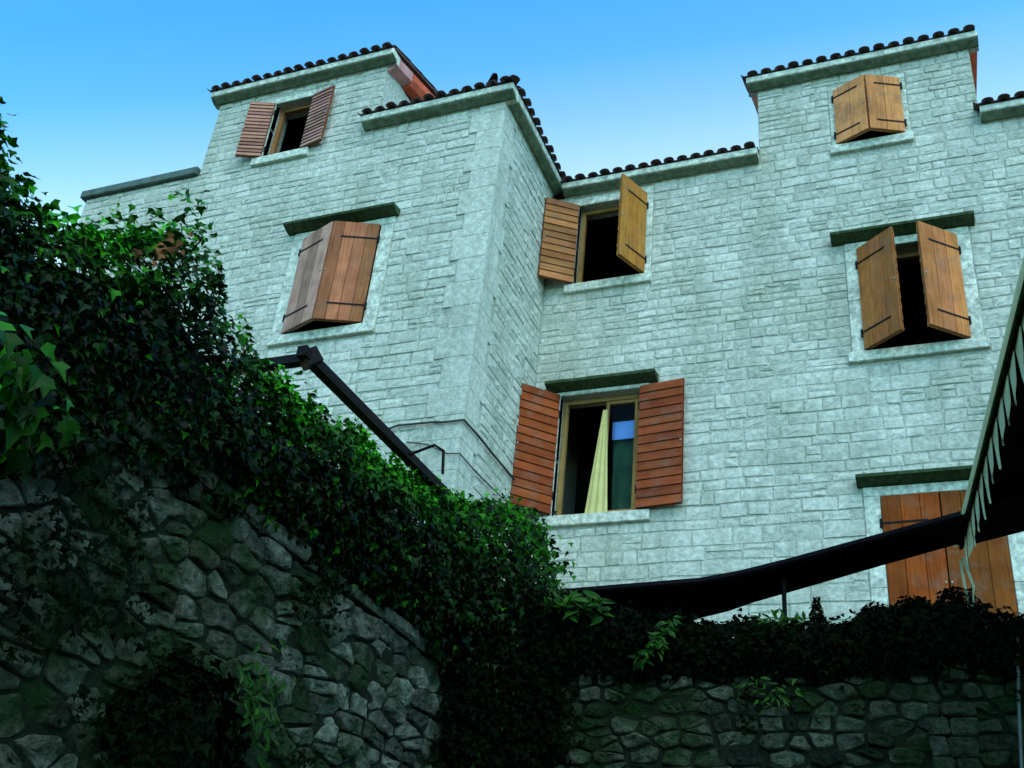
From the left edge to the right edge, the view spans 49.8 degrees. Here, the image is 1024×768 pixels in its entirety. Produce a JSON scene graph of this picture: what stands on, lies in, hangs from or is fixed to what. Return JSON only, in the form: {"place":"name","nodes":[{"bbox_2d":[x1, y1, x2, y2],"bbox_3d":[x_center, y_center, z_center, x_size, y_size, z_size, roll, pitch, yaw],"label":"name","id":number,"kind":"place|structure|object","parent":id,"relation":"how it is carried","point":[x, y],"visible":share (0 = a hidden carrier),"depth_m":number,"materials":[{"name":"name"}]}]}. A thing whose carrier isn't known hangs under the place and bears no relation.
{"place":"outdoors","nodes":[
{"label":"outdoors","id":0,"kind":"place"},
{"bbox_2d":[0,0,1023,266],"label":"sky","id":1,"kind":"structure","parent":0,"point":[103,93],"materials":[{"name":"blue"}]},
{"bbox_2d":[1016,635,1022,767],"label":"pole","id":2,"kind":"object","parent":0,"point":[1019,721],"visible":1,"depth_m":5.39,"materials":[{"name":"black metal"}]},
{"label":"ground","id":3,"kind":"structure","parent":0,"visible":0},
{"bbox_2d":[0,328,462,767],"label":"garden wall","id":4,"kind":"structure","parent":3,"relation":"on","point":[361,694],"depth_m":4.38,"materials":[{"name":"stone"}]},
{"bbox_2d":[0,431,18,479],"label":"undergrowth","id":5,"kind":"object","parent":4,"relation":"attached to","point":[3,464],"visible":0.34,"depth_m":3.19,"materials":[{"name":"green plant"}]},
{"bbox_2d":[0,311,80,477],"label":"creeper","id":6,"kind":"object","parent":4,"relation":"attached to","point":[23,410],"visible":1,"depth_m":2.99,"materials":[{"name":"green plant"}]},
{"bbox_2d":[95,642,251,767],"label":"shrub","id":7,"kind":"object","parent":4,"relation":"on","point":[218,747],"visible":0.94,"depth_m":3.99,"materials":[{"name":"green plant"}]},
{"bbox_2d":[208,611,295,767],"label":"fern","id":8,"kind":"object","parent":4,"relation":"attached to","point":[248,682],"visible":0.91,"depth_m":4.48,"materials":[{"name":"green plant"}]},
{"bbox_2d":[0,96,579,767],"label":"ivy","id":9,"kind":"object","parent":4,"relation":"attached to","point":[350,506],"visible":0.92,"depth_m":4.70,"materials":[{"name":"green plant"}]},
{"bbox_2d":[216,345,473,687],"bbox_3d":[-0.702,0.755,5.820,0.585,1.120,2.065,-17,-38,34],"label":"metal rail","id":10,"kind":"object","parent":4,"relation":"on","point":[305,357],"visible":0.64,"depth_m":5.74,"materials":[{"name":"brown metal"}]},
{"bbox_2d":[458,660,1023,767],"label":"garden wall","id":11,"kind":"structure","parent":3,"relation":"on","point":[684,722],"depth_m":5.82,"materials":[{"name":"stone"}]},
{"bbox_2d":[485,596,1023,753],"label":"hedge","id":12,"kind":"object","parent":11,"relation":"on","point":[859,646],"visible":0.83,"depth_m":5.94,"materials":[{"name":"green plant"}]},
{"bbox_2d":[532,588,614,625],"bbox_3d":[0.351,1.322,6.528,0.523,0.246,0.225,-7,-33,21],"label":"leafy plant","id":13,"kind":"object","parent":12,"relation":"on","point":[574,603],"visible":0.96,"depth_m":6.50,"materials":[{"name":"green plant"}]},
{"bbox_2d":[628,615,681,670],"bbox_3d":[0.799,1.452,6.168,0.311,0.313,0.136,-4,-32,17],"label":"trailing plant","id":14,"kind":"object","parent":12,"relation":"hanging from","point":[653,644],"visible":1,"depth_m":6.16,"materials":[{"name":"green plant"}]},
{"bbox_2d":[748,609,809,626],"bbox_3d":[1.515,1.406,6.447,0.521,0.183,0.173,-7,-33,21],"label":"leafy plant","id":15,"kind":"object","parent":12,"relation":"in","point":[783,619],"visible":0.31,"depth_m":6.41,"materials":[{"name":"green plant"}]},
{"bbox_2d":[805,596,826,636],"bbox_3d":[1.738,1.425,6.254,0.241,0.472,0.239,-7,-33,21],"label":"conical shrub","id":16,"kind":"object","parent":12,"relation":"on","point":[813,614],"visible":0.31,"depth_m":6.31,"materials":[{"name":"green plant"}]},
{"bbox_2d":[851,600,900,623],"bbox_3d":[2.046,1.431,6.107,0.308,0.469,0.287,-7,-33,21],"label":"shrub","id":17,"kind":"object","parent":12,"relation":"on","point":[864,609],"visible":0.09,"depth_m":6.16,"materials":[{"name":"green plant"}]},
{"bbox_2d":[893,594,932,621],"bbox_3d":[2.218,1.375,6.004,0.287,0.472,0.287,-7,-33,21],"label":"shrub","id":18,"kind":"object","parent":12,"relation":"on","point":[909,601],"visible":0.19,"depth_m":6.06,"materials":[{"name":"green plant"}]},
{"bbox_2d":[934,586,983,617],"bbox_3d":[2.421,1.326,5.946,0.294,0.493,0.284,-7,-33,21],"label":"shrub","id":19,"kind":"object","parent":12,"relation":"on","point":[945,595],"visible":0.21,"depth_m":5.99,"materials":[{"name":"green plant"}]},
{"bbox_2d":[734,672,808,714],"bbox_3d":[1.383,1.648,5.870,0.395,0.235,0.222,-12,-35,28],"label":"moss plant","id":20,"kind":"object","parent":11,"relation":"on","point":[780,696],"visible":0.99,"depth_m":5.86,"materials":[{"name":"green plant"}]},
{"bbox_2d":[927,702,981,767],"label":"pillar","id":21,"kind":"structure","parent":11,"relation":"attached to","point":[960,746],"depth_m":5.33,"materials":[{"name":"stone"}]},
{"bbox_2d":[953,256,1023,609],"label":"parasol","id":22,"kind":"object","parent":3,"relation":"on","point":[997,472],"visible":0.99,"depth_m":5.16,"materials":[{"name":"fabric"}]},
{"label":"terrace","id":23,"kind":"structure","parent":3,"relation":"on","visible":0},
{"bbox_2d":[510,24,1023,637],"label":"stone house","id":24,"kind":"structure","parent":23,"relation":"on","point":[784,340],"depth_m":11.83,"materials":[{"name":"stone"}]},
{"bbox_2d":[585,410,607,512],"bbox_3d":[0.936,0.822,11.864,0.250,1.240,0.032,-7,-33,21],"label":"curtain","id":25,"kind":"object","parent":24,"relation":"hanging from","point":[596,502],"visible":0.97,"depth_m":11.76,"materials":[{"name":"yellow fabric"}]},
{"bbox_2d":[555,394,639,515],"bbox_3d":[0.963,0.796,11.972,0.926,1.476,0.060,-7,-33,21],"label":"window","id":26,"kind":"structure","parent":24,"relation":"in","point":[623,412],"depth_m":11.96,"materials":[{"name":"brown wood"}]},
{"bbox_2d":[577,206,618,282],"bbox_3d":[1.242,-1.676,13.443,0.866,1.216,0.060,-7,-33,21],"label":"window","id":27,"kind":"structure","parent":24,"relation":"in","point":[611,210],"depth_m":13.71,"materials":[{"name":"brown wood"}]},
{"bbox_2d":[870,251,968,349],"bbox_3d":[4.223,-0.842,11.613,0.996,1.316,0.060,-7,-33,21],"label":"window","id":28,"kind":"structure","parent":24,"relation":"in","point":[913,255],"depth_m":11.91,"materials":[{"name":"brown wood"}]},
{"bbox_2d":[556,494,1023,626],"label":"awning","id":29,"kind":"object","parent":23,"relation":"on","point":[702,597],"visible":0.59,"depth_m":6.65,"materials":[{"name":"fabric"}]},
{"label":"terrain","id":30,"kind":"structure","parent":0,"visible":0},
{"bbox_2d":[64,42,578,579],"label":"stone house","id":31,"kind":"structure","parent":30,"relation":"on","point":[376,214],"depth_m":12.53,"materials":[{"name":"stone"}]},
{"bbox_2d":[269,104,310,154],"bbox_3d":[-2.785,-3.194,14.103,0.576,0.936,0.060,-7,-33,21],"label":"window","id":32,"kind":"structure","parent":31,"relation":"in","point":[284,113],"depth_m":14.28,"materials":[{"name":"brown wood"}]},
{"bbox_2d":[389,419,514,479],"bbox_3d":[-0.607,0.725,11.200,0.864,0.064,1.351,-7,-33,21],"label":"cable","id":33,"kind":"object","parent":31,"relation":"attached to","point":[482,441],"visible":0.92,"depth_m":10.76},
{"bbox_2d":[406,441,504,499],"bbox_3d":[-0.532,0.918,10.979,0.593,0.194,1.247,-7,-33,21],"label":"cable","id":34,"kind":"object","parent":31,"relation":"attached to","point":[464,459],"visible":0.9,"depth_m":10.59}
]}

